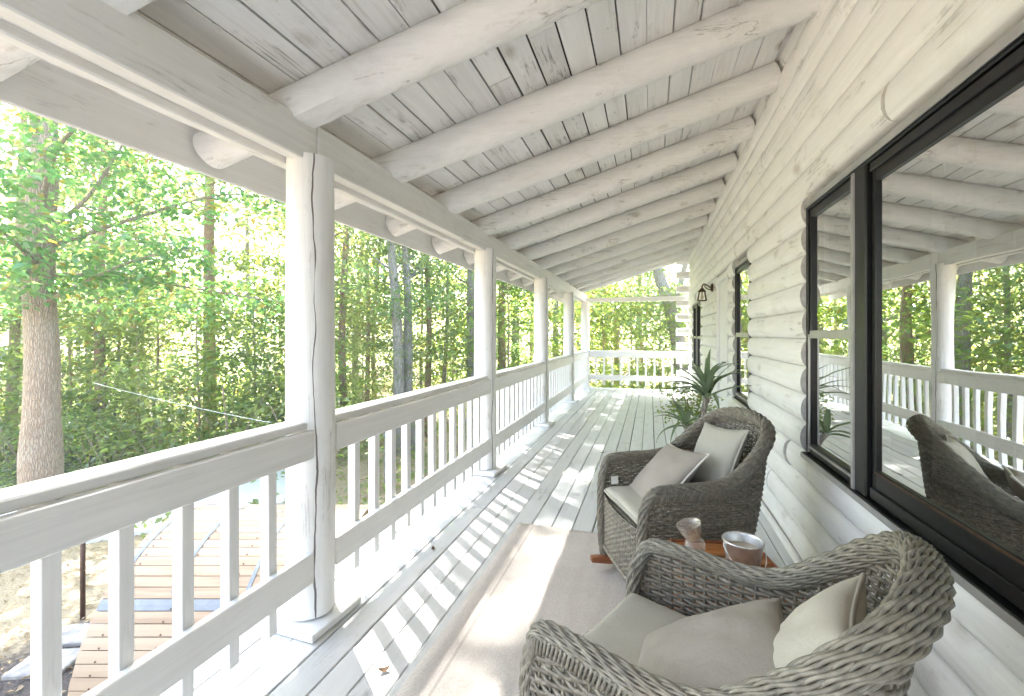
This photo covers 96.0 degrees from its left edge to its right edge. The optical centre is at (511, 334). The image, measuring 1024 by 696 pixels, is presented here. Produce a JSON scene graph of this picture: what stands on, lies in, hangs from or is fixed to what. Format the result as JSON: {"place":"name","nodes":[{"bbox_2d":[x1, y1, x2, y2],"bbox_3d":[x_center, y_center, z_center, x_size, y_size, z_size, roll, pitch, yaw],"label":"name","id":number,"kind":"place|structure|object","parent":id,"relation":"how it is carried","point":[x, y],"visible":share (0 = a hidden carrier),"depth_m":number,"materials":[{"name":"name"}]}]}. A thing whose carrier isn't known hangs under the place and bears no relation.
{"place":"outdoors","nodes":[
{"label":"outdoors","id":0,"kind":"place"},
{"bbox_2d":[0,470,284,543],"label":"driveway","id":1,"kind":"structure","parent":0,"point":[248,492],"depth_m":9.18,"materials":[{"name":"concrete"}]},
{"bbox_2d":[0,338,674,695],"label":"ground","id":2,"kind":"structure","parent":0,"point":[16,620],"depth_m":6.31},
{"bbox_2d":[0,296,22,442],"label":"maple sapling","id":3,"kind":"object","parent":2,"relation":"on","point":[4,327],"visible":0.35,"depth_m":12.12,"materials":[{"name":"green plant"}]},
{"bbox_2d":[0,348,73,455],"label":"understorey shrub","id":4,"kind":"object","parent":2,"relation":"on","point":[5,380],"visible":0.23,"depth_m":11.99,"materials":[{"name":"green plant"}]},
{"bbox_2d":[1,648,80,680],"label":"stepping stone","id":5,"kind":"object","parent":2,"relation":"on","point":[20,670],"visible":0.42,"depth_m":4.61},
{"bbox_2d":[0,425,87,484],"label":"understorey shrub","id":6,"kind":"object","parent":2,"relation":"on","point":[13,462],"visible":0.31,"depth_m":10.48,"materials":[{"name":"green plant"}]},
{"bbox_2d":[0,337,110,468],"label":"shrub","id":7,"kind":"object","parent":2,"relation":"on","point":[4,349],"visible":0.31,"depth_m":11.28,"materials":[{"name":"green plant"}]},
{"bbox_2d":[0,366,112,473],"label":"understorey shrub","id":8,"kind":"object","parent":2,"relation":"on","point":[10,424],"visible":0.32,"depth_m":11.48,"materials":[{"name":"green plant"}]},
{"bbox_2d":[0,409,117,476],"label":"understorey shrub","id":9,"kind":"object","parent":2,"relation":"on","point":[65,440],"visible":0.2,"depth_m":11.69,"materials":[{"name":"green plant"}]},
{"bbox_2d":[0,109,142,408],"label":"woodland tree","id":10,"kind":"object","parent":2,"relation":"on","point":[11,198],"visible":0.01,"depth_m":17.92,"materials":[{"name":"green plant"}]},
{"bbox_2d":[0,269,150,454],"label":"maple sapling","id":11,"kind":"object","parent":2,"relation":"on","point":[70,356],"visible":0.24,"depth_m":12.09,"materials":[{"name":"green plant"}]},
{"bbox_2d":[8,134,142,387],"bbox_3d":[-24.586,-4.363,26.267,6.079,15.090,5.568,0,0,-34],"label":"woodland tree","id":12,"kind":"object","parent":2,"relation":"on","point":[60,135],"visible":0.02,"depth_m":26.11,"materials":[{"name":"green plant"}]},
{"bbox_2d":[62,623,89,647],"bbox_3d":[-4.880,3.348,5.120,0.500,0.065,0.360,0,0,-9],"label":"stepping stone","id":13,"kind":"object","parent":2,"relation":"on","point":[73,635],"visible":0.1,"depth_m":5.09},
{"bbox_2d":[0,107,159,452],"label":"forest tree","id":14,"kind":"object","parent":2,"relation":"on","point":[9,387],"visible":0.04,"depth_m":12.94,"materials":[{"name":"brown plant"}]},
{"bbox_2d":[80,543,85,619],"bbox_3d":[-5.058,2.800,5.430,0.068,1.300,0.065,0,0,17],"label":"iron pole","id":15,"kind":"object","parent":2,"relation":"on","point":[83,580],"visible":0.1,"depth_m":5.41,"materials":[{"name":"brown metal"}]},
{"bbox_2d":[0,126,175,432],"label":"forest tree","id":16,"kind":"object","parent":2,"relation":"on","point":[89,203],"visible":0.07,"depth_m":15.42,"materials":[{"name":"green plant"}]},
{"bbox_2d":[16,368,185,490],"bbox_3d":[-9.435,2.107,10.833,3.186,2.578,2.946,0,0,4],"label":"understorey shrub","id":17,"kind":"object","parent":2,"relation":"on","point":[90,436],"visible":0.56,"depth_m":10.46,"materials":[{"name":"green plant"}]},
{"bbox_2d":[61,402,144,473],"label":"understorey shrub","id":18,"kind":"object","parent":2,"relation":"on","point":[83,442],"visible":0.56,"depth_m":10.96,"materials":[{"name":"green plant"}]},
{"bbox_2d":[63,406,155,468],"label":"understorey shrub","id":19,"kind":"object","parent":2,"relation":"on","point":[86,446],"visible":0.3,"depth_m":11.64,"materials":[{"name":"green plant"}]},
{"bbox_2d":[59,234,165,429],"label":"woodland tree","id":20,"kind":"object","parent":2,"relation":"on","point":[118,346],"visible":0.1,"depth_m":13.51,"materials":[{"name":"green plant"}]},
{"bbox_2d":[61,365,187,451],"bbox_3d":[-11.201,2.114,13.237,3.361,2.643,3.644,0,0,30],"label":"understorey shrub","id":21,"kind":"object","parent":2,"relation":"on","point":[114,398],"visible":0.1,"depth_m":12.72,"materials":[{"name":"green plant"}]},
{"bbox_2d":[0,103,251,456],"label":"forest tree","id":22,"kind":"object","parent":2,"relation":"on","point":[99,313],"visible":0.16,"depth_m":12.35,"materials":[{"name":"green plant"}]},
{"bbox_2d":[59,144,198,417],"bbox_3d":[-15.177,-2.502,18.292,4.949,11.756,5.650,0,0,37],"label":"woodland tree","id":23,"kind":"object","parent":2,"relation":"on","point":[149,165],"visible":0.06,"depth_m":18.29,"materials":[{"name":"green plant"}]},
{"bbox_2d":[77,191,192,420],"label":"woodland tree","id":24,"kind":"object","parent":2,"relation":"on","point":[134,348],"visible":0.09,"depth_m":15.30,"materials":[{"name":"green plant"}]},
{"bbox_2d":[84,153,197,419],"bbox_3d":[-13.546,-1.616,16.982,4.028,9.998,3.689,0,0,15],"label":"woodland tree","id":25,"kind":"object","parent":2,"relation":"on","point":[162,225],"visible":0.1,"depth_m":17.02,"materials":[{"name":"green plant"}]},
{"bbox_2d":[59,292,224,459],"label":"maple sapling","id":26,"kind":"object","parent":2,"relation":"on","point":[102,328],"visible":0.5,"depth_m":11.62,"materials":[{"name":"green plant"}]},
{"bbox_2d":[0,102,285,510],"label":"oak tree","id":27,"kind":"object","parent":2,"relation":"on","point":[40,451],"visible":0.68,"depth_m":7.47,"materials":[{"name":"green plant"}]},
{"bbox_2d":[0,115,285,432],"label":"forest tree","id":28,"kind":"object","parent":2,"relation":"on","point":[208,231],"visible":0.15,"depth_m":14.35,"materials":[{"name":"green plant"}]},
{"bbox_2d":[70,363,217,478],"bbox_3d":[-8.359,2.038,11.187,3.141,2.749,3.398,0,0,-6],"label":"understorey shrub","id":29,"kind":"object","parent":2,"relation":"on","point":[124,428],"visible":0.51,"depth_m":10.76,"materials":[{"name":"green plant"}]},
{"bbox_2d":[113,266,200,440],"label":"woodland tree","id":30,"kind":"object","parent":2,"relation":"on","point":[157,350],"visible":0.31,"depth_m":12.94,"materials":[{"name":"green plant"}]},
{"bbox_2d":[92,377,221,451],"bbox_3d":[-9.242,2.293,12.162,3.176,2.304,2.930,0,0,32],"label":"understorey shrub","id":31,"kind":"object","parent":2,"relation":"on","point":[133,401],"visible":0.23,"depth_m":11.82,"materials":[{"name":"green plant"}]},
{"bbox_2d":[92,281,284,461],"bbox_3d":[-7.983,1.005,11.704,3.998,4.726,3.657,0,0,-44],"label":"maple sapling","id":32,"kind":"object","parent":2,"relation":"on","point":[175,330],"visible":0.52,"depth_m":11.37,"materials":[{"name":"green plant"}]},
{"bbox_2d":[92,283,343,473],"bbox_3d":[-6.848,1.066,11.840,5.412,4.737,5.855,0,0,-3],"label":"shrub","id":33,"kind":"object","parent":2,"relation":"on","point":[145,419],"visible":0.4,"depth_m":10.82,"materials":[{"name":"green plant"}]},
{"bbox_2d":[67,504,379,695],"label":"wooden boardwalk","id":34,"kind":"structure","parent":2,"relation":"on","point":[152,590],"depth_m":3.14,"materials":[{"name":"beige wood"}]},
{"bbox_2d":[189,374,270,439],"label":"understorey shrub","id":35,"kind":"object","parent":2,"relation":"on","point":[215,385],"visible":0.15,"depth_m":12.41,"materials":[{"name":"green plant"}]},
{"bbox_2d":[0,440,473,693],"bbox_3d":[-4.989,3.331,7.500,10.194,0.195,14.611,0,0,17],"label":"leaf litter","id":36,"kind":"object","parent":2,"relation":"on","point":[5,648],"visible":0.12,"depth_m":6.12,"materials":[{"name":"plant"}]},
{"bbox_2d":[159,242,338,443],"bbox_3d":[-6.864,0.509,12.388,4.358,5.741,4.531,0,0,32],"label":"maple sapling","id":37,"kind":"object","parent":2,"relation":"on","point":[239,268],"visible":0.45,"depth_m":11.77,"materials":[{"name":"green plant"}]},
{"bbox_2d":[235,198,285,370],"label":"woodland tree","id":38,"kind":"object","parent":2,"relation":"on","point":[275,245],"visible":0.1,"depth_m":27.01,"materials":[{"name":"green plant"}]},
{"bbox_2d":[138,167,385,418],"bbox_3d":[-10.369,-8.340,17.647,10.824,23.510,11.734,0,0,17],"label":"forest tree","id":39,"kind":"object","parent":2,"relation":"on","point":[237,237],"visible":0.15,"depth_m":17.20,"materials":[{"name":"green plant"}]},
{"bbox_2d":[203,359,365,468],"bbox_3d":[-5.377,1.956,11.462,3.755,2.952,4.070,0,0,12],"label":"shrub","id":40,"kind":"object","parent":2,"relation":"on","point":[250,409],"visible":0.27,"depth_m":10.86,"materials":[{"name":"green plant"}]},
{"bbox_2d":[226,206,353,347],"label":"woodland tree","id":41,"kind":"object","parent":2,"relation":"on","point":[273,239],"visible":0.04,"depth_m":19.88,"materials":[{"name":"green plant"}]},
{"bbox_2d":[219,257,384,436],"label":"maple sapling","id":42,"kind":"object","parent":2,"relation":"on","point":[269,355],"visible":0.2,"depth_m":12.83,"materials":[{"name":"green plant"}]},
{"bbox_2d":[236,381,398,483],"bbox_3d":[-4.143,2.206,9.756,3.374,2.448,3.113,0,0,8],"label":"understorey shrub","id":43,"kind":"object","parent":2,"relation":"on","point":[339,395],"visible":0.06,"depth_m":9.96,"materials":[{"name":"green plant"}]},
{"bbox_2d":[262,198,397,420],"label":"woodland tree","id":44,"kind":"object","parent":2,"relation":"on","point":[353,341],"visible":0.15,"depth_m":13.35,"materials":[{"name":"green plant"}]},
{"bbox_2d":[0,378,668,537],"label":"ground cover","id":45,"kind":"object","parent":2,"relation":"on","point":[254,501],"visible":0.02,"depth_m":11.18,"materials":[{"name":"green plant"}]},
{"bbox_2d":[262,210,420,402],"bbox_3d":[-6.663,-3.832,19.551,6.954,14.468,6.091,0,0,-43],"label":"woodland tree","id":46,"kind":"object","parent":2,"relation":"on","point":[356,362],"visible":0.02,"depth_m":19.57,"materials":[{"name":"green plant"}]},
{"bbox_2d":[243,196,441,406],"bbox_3d":[-5.045,-4.511,13.932,5.859,15.895,6.533,0,0,17],"label":"forest tree","id":47,"kind":"object","parent":2,"relation":"on","point":[344,252],"visible":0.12,"depth_m":13.90,"materials":[{"name":"green plant"}]},
{"bbox_2d":[0,182,689,381],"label":"woods","id":48,"kind":"object","parent":2,"relation":"on","point":[229,350],"visible":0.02,"depth_m":38.41,"materials":[{"name":"green plant"}]},
{"bbox_2d":[335,224,417,413],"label":"woodland tree","id":49,"kind":"object","parent":2,"relation":"on","point":[367,356],"visible":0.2,"depth_m":17.16,"materials":[{"name":"green plant"}]},
{"bbox_2d":[335,303,417,404],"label":"maple sapling","id":50,"kind":"object","parent":2,"relation":"on","point":[377,327],"visible":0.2,"depth_m":18.07,"materials":[{"name":"green plant"}]},
{"bbox_2d":[335,226,436,399],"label":"forest tree","id":51,"kind":"object","parent":2,"relation":"on","point":[372,357],"visible":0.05,"depth_m":18.64,"materials":[{"name":"green plant"}]},
{"bbox_2d":[336,362,438,443],"bbox_3d":[-4.073,2.152,14.627,3.262,2.564,3.536,0,0,31],"label":"understorey shrub","id":52,"kind":"object","parent":2,"relation":"on","point":[354,400],"visible":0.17,"depth_m":14.32,"materials":[{"name":"green plant"}]},
{"bbox_2d":[335,226,466,454],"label":"forest tree","id":53,"kind":"object","parent":2,"relation":"on","point":[397,331],"visible":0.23,"depth_m":12.87,"materials":[{"name":"green plant"}]},
{"bbox_2d":[354,237,469,450],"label":"forest tree","id":54,"kind":"object","parent":2,"relation":"on","point":[408,341],"visible":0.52,"depth_m":13.28,"materials":[{"name":"green plant"}]},
{"bbox_2d":[370,255,460,388],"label":"woodland tree","id":55,"kind":"object","parent":2,"relation":"on","point":[421,382],"visible":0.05,"depth_m":18.76,"materials":[{"name":"green plant"}]},
{"bbox_2d":[356,233,504,436],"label":"forest tree","id":56,"kind":"object","parent":2,"relation":"on","point":[427,382],"visible":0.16,"depth_m":14.89,"materials":[{"name":"green plant"}]},
{"bbox_2d":[396,390,473,468],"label":"understorey shrub","id":57,"kind":"object","parent":2,"relation":"on","point":[438,432],"visible":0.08,"depth_m":11.73,"materials":[{"name":"green plant"}]},
{"bbox_2d":[402,254,471,413],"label":"forest tree","id":58,"kind":"object","parent":2,"relation":"on","point":[444,377],"visible":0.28,"depth_m":15.95,"materials":[{"name":"green plant"}]},
{"bbox_2d":[412,275,497,415],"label":"maple sapling","id":59,"kind":"object","parent":2,"relation":"on","point":[456,375],"visible":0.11,"depth_m":17.45,"materials":[{"name":"green plant"}]},
{"bbox_2d":[397,246,532,437],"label":"forest tree","id":60,"kind":"object","parent":2,"relation":"on","point":[469,281],"visible":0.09,"depth_m":14.68,"materials":[{"name":"green plant"}]},
{"bbox_2d":[450,268,533,416],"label":"forest tree","id":61,"kind":"object","parent":2,"relation":"on","point":[501,343],"visible":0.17,"depth_m":15.38,"materials":[{"name":"green plant"}]},
{"bbox_2d":[424,271,590,421],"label":"maple sapling","id":62,"kind":"object","parent":2,"relation":"on","point":[503,313],"visible":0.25,"depth_m":14.15,"materials":[{"name":"green plant"}]},
{"bbox_2d":[496,288,552,367],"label":"forest tree","id":63,"kind":"object","parent":2,"relation":"on","point":[514,339],"visible":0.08,"depth_m":16.89,"materials":[{"name":"green plant"}]},
{"bbox_2d":[496,291,552,364],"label":"woodland tree","id":64,"kind":"object","parent":2,"relation":"on","point":[530,355],"visible":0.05,"depth_m":23.29,"materials":[{"name":"green plant"}]},
{"bbox_2d":[517,299,596,359],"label":"forest tree","id":65,"kind":"object","parent":2,"relation":"on","point":[555,304],"visible":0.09,"depth_m":16.86,"materials":[{"name":"green plant"}]},
{"bbox_2d":[548,285,670,388],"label":"maple sapling","id":66,"kind":"object","parent":2,"relation":"on","point":[603,343],"visible":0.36,"depth_m":15.25,"materials":[{"name":"green plant"}]},
{"bbox_2d":[559,273,674,387],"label":"forest tree","id":67,"kind":"object","parent":2,"relation":"on","point":[616,358],"visible":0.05,"depth_m":18.85,"materials":[{"name":"green plant"}]},
{"bbox_2d":[574,266,687,389],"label":"tree","id":68,"kind":"object","parent":2,"relation":"on","point":[621,308],"visible":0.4,"depth_m":15.88,"materials":[{"name":"green plant"}]},
{"bbox_2d":[599,269,686,388],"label":"woodland tree","id":69,"kind":"object","parent":2,"relation":"on","point":[641,343],"visible":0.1,"depth_m":21.19,"materials":[{"name":"green plant"}]},
{"bbox_2d":[599,267,688,388],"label":"woodland tree","id":70,"kind":"object","parent":2,"relation":"on","point":[676,269],"visible":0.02,"depth_m":23.11,"materials":[{"name":"green plant"}]},
{"bbox_2d":[606,264,689,384],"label":"leaning tree","id":71,"kind":"object","parent":2,"relation":"on","point":[662,287],"visible":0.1,"depth_m":15.58,"materials":[{"name":"green plant"}]},
{"bbox_2d":[609,296,689,389],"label":"maple sapling","id":72,"kind":"object","parent":2,"relation":"on","point":[647,307],"visible":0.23,"depth_m":15.29,"materials":[{"name":"green plant"}]},
{"bbox_2d":[676,0,1023,695],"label":"log cabin","id":73,"kind":"object","parent":2,"relation":"on","point":[856,258],"visible":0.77,"depth_m":1.74,"materials":[{"name":"white"}]},
{"bbox_2d":[0,0,820,302],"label":"porch roof","id":74,"kind":"structure","parent":73,"relation":"attached to","point":[578,148],"depth_m":2.46,"materials":[{"name":"white paint"}]},
{"bbox_2d":[594,392,665,526],"bbox_3d":[0.804,1.486,4.280,2.690,0.208,15.060,0,0,17],"label":"porch floor frame","id":75,"kind":"object","parent":73,"relation":"attached to","point":[643,428],"depth_m":7.08,"materials":[{"name":"wood"}]},
{"bbox_2d":[160,387,811,695],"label":"porch floor","id":76,"kind":"structure","parent":75,"relation":"on","point":[410,587],"depth_m":2.84,"materials":[{"name":"white paint"}]},
{"bbox_2d":[256,152,360,642],"bbox_3d":[-0.966,0.256,2.211,0.330,2.181,0.330,0,0,20],"label":"porch post","id":77,"kind":"object","parent":76,"relation":"on","point":[317,608],"visible":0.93,"depth_m":2.12,"materials":[{"name":"white paint"}]},
{"bbox_2d":[0,421,313,695],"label":"porch railing","id":78,"kind":"object","parent":77,"relation":"attached to","point":[43,531],"visible":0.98,"depth_m":1.46,"materials":[{"name":"wood"}]},
{"bbox_2d":[335,376,490,569],"bbox_3d":[-0.599,0.834,3.374,0.143,0.868,2.300,0,0,17],"label":"porch railing","id":79,"kind":"object","parent":77,"relation":"attached to","point":[354,428],"visible":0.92,"depth_m":2.97,"materials":[{"name":"wood"}]},
{"bbox_2d":[465,248,506,476],"bbox_3d":[-0.264,0.256,4.548,0.330,2.181,0.330,0,0,20],"label":"porch post","id":80,"kind":"object","parent":76,"relation":"on","point":[485,313],"visible":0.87,"depth_m":4.45,"materials":[{"name":"white paint"}]},
{"bbox_2d":[496,361,545,455],"bbox_3d":[0.102,0.834,5.712,0.143,0.868,2.300,0,0,17],"label":"porch railing","id":81,"kind":"object","parent":80,"relation":"attached to","point":[520,405],"visible":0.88,"depth_m":5.50,"materials":[{"name":"wood"}]},
{"bbox_2d":[396,523,689,695],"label":"rug","id":82,"kind":"object","parent":76,"relation":"on","point":[531,574],"visible":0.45,"depth_m":2.26,"materials":[{"name":"fabric"}]},
{"bbox_2d":[590,407,775,611],"bbox_3d":[0.906,0.865,2.458,0.850,0.926,0.667,0,0,-8],"label":"wicker rocking chair","id":83,"kind":"object","parent":82,"relation":"on","point":[622,534],"visible":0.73,"depth_m":2.20,"materials":[{"name":"grey wicker"}]},
{"bbox_2d":[604,476,741,528],"bbox_3d":[0.827,0.882,2.446,0.531,0.133,0.511,0,0,-8],"label":"seat cushion","id":84,"kind":"object","parent":83,"relation":"on","point":[627,499],"visible":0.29,"depth_m":2.42,"materials":[{"name":"beige fabric"}]},
{"bbox_2d":[630,443,709,508],"bbox_3d":[0.820,0.770,2.496,0.419,0.130,0.419,-45,3,-11],"label":"throw pillow","id":85,"kind":"object","parent":84,"relation":"on","point":[668,463],"visible":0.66,"depth_m":2.42,"materials":[{"name":"beige fabric"}]},
{"bbox_2d":[689,422,749,500],"bbox_3d":[1.102,0.675,2.507,0.131,0.380,0.380,24,-8,-8],"label":"throw pillow","id":86,"kind":"object","parent":84,"relation":"on","point":[723,447],"visible":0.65,"depth_m":2.42,"materials":[{"name":"beige fabric"}]},
{"bbox_2d":[668,539,803,611],"bbox_3d":[0.853,1.122,1.794,0.370,0.436,0.476,0,0,5],"label":"side table","id":87,"kind":"object","parent":82,"relation":"on","point":[715,547],"visible":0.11,"depth_m":1.95,"materials":[{"name":"orange wood"}]},
{"bbox_2d":[722,531,766,567],"bbox_3d":[0.871,0.840,1.736,0.156,0.135,0.151,0,0,-3],"label":"bucket candle","id":88,"kind":"object","parent":87,"relation":"on","point":[745,548],"visible":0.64,"depth_m":1.71,"materials":[{"name":"metal"}]},
{"bbox_2d":[518,530,956,695],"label":"wicker rocking chair","id":89,"kind":"object","parent":82,"relation":"on","point":[884,647],"visible":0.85,"depth_m":1.00,"materials":[{"name":"grey wicker"}]},
{"bbox_2d":[541,593,687,695],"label":"seat cushion","id":90,"kind":"object","parent":89,"relation":"on","point":[626,626],"visible":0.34,"depth_m":1.34,"materials":[{"name":"beige fabric"}]},
{"bbox_2d":[637,598,783,688],"bbox_3d":[0.477,0.790,1.111,0.420,0.131,0.420,-28,-14,16],"label":"throw pillow","id":91,"kind":"object","parent":90,"relation":"on","point":[717,648],"visible":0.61,"depth_m":1.08,"materials":[{"name":"beige fabric"}]},
{"bbox_2d":[773,572,866,667],"bbox_3d":[0.644,0.729,1.022,0.390,0.389,0.139,5,28,-50],"label":"throw pillow","id":92,"kind":"object","parent":90,"relation":"on","point":[813,623],"visible":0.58,"depth_m":0.97,"materials":[{"name":"fabric"}]},
{"bbox_2d":[534,278,554,426],"bbox_3d":[0.437,0.256,6.885,0.330,2.181,0.330,0,0,20],"label":"porch post","id":93,"kind":"object","parent":76,"relation":"on","point":[541,342],"visible":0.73,"depth_m":6.79,"materials":[{"name":"white paint"}]},
{"bbox_2d":[549,355,572,413],"bbox_3d":[0.803,0.834,8.049,0.143,0.867,2.300,0,0,17],"label":"porch railing","id":94,"kind":"object","parent":93,"relation":"attached to","point":[560,389],"visible":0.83,"depth_m":7.98,"materials":[{"name":"wood"}]},
{"bbox_2d":[563,292,577,402],"bbox_3d":[1.138,0.256,9.222,0.336,2.181,0.336,0,0,17],"label":"porch post","id":95,"kind":"object","parent":76,"relation":"on","point":[568,331],"visible":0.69,"depth_m":9.13,"materials":[{"name":"white paint"}]},
{"bbox_2d":[574,350,587,394],"bbox_3d":[1.504,0.834,10.386,0.143,0.868,2.300,0,0,17],"label":"porch railing","id":96,"kind":"object","parent":95,"relation":"attached to","point":[580,376],"visible":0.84,"depth_m":10.36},
{"bbox_2d":[581,301,592,388],"bbox_3d":[1.839,0.256,11.559,0.330,2.181,0.330,0,0,20],"label":"porch post","id":97,"kind":"object","parent":76,"relation":"on","point":[585,325],"visible":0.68,"depth_m":11.47,"materials":[{"name":"white paint"}]},
{"bbox_2d":[589,350,687,386],"bbox_3d":[3.042,0.830,11.201,2.330,0.860,0.126,0,0,17],"label":"porch railing","id":98,"kind":"object","parent":97,"relation":"attached to","point":[636,355],"visible":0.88,"depth_m":11.20,"materials":[{"name":"wood"}]},
{"bbox_2d":[655,382,723,438],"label":"potted bush","id":99,"kind":"object","parent":76,"relation":"on","point":[687,407],"visible":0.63,"depth_m":4.78,"materials":[{"name":"green plant"}]},
{"bbox_2d":[652,348,751,450],"bbox_3d":[1.802,0.736,4.302,0.957,1.225,0.853,0,0,17],"label":"potted dracaena","id":100,"kind":"object","parent":76,"relation":"on","point":[706,382],"visible":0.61,"depth_m":4.26,"materials":[{"name":"plant"}]},
{"bbox_2d":[693,299,702,369],"bbox_3d":[3.591,0.040,8.866,0.106,1.340,1.648,0,0,17],"label":"window","id":101,"kind":"structure","parent":73,"relation":"in","point":[697,307],"depth_m":8.85,"materials":[{"name":"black glass"}]},
{"bbox_2d":[716,270,731,426],"bbox_3d":[2.611,0.305,5.700,0.104,2.090,0.910,0,0,17],"label":"door","id":102,"kind":"structure","parent":73,"relation":"in","point":[722,293],"depth_m":5.83,"materials":[{"name":"white paint"}]},
{"bbox_2d":[732,256,752,409],"bbox_3d":[2.295,-0.015,4.546,0.106,1.430,0.788,0,0,17],"label":"window","id":103,"kind":"structure","parent":73,"relation":"in","point":[742,319],"depth_m":4.64,"materials":[{"name":"glass"}]},
{"bbox_2d":[800,19,1023,636],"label":"window","id":104,"kind":"structure","parent":73,"relation":"in","point":[915,250],"depth_m":1.48,"materials":[{"name":"glass"}]},
{"bbox_2d":[0,103,689,343],"label":"sky","id":105,"kind":"structure","parent":0,"point":[227,189],"materials":[{"name":"white"}]},
{"bbox_3d":[0.761,0.899,1.860,0.088,0.016,0.088,0,0,17],"label":"wood coaster","id":106,"kind":"object","parent":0,"visible":0},
{"bbox_2d":[676,517,705,550],"bbox_3d":[0.733,0.823,1.866,0.098,0.120,0.098,-18,1,16],"label":"glass jar","id":107,"kind":"object","parent":106,"relation":"on","point":[692,537],"visible":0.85,"depth_m":1.85,"materials":[{"name":"clear glass"}]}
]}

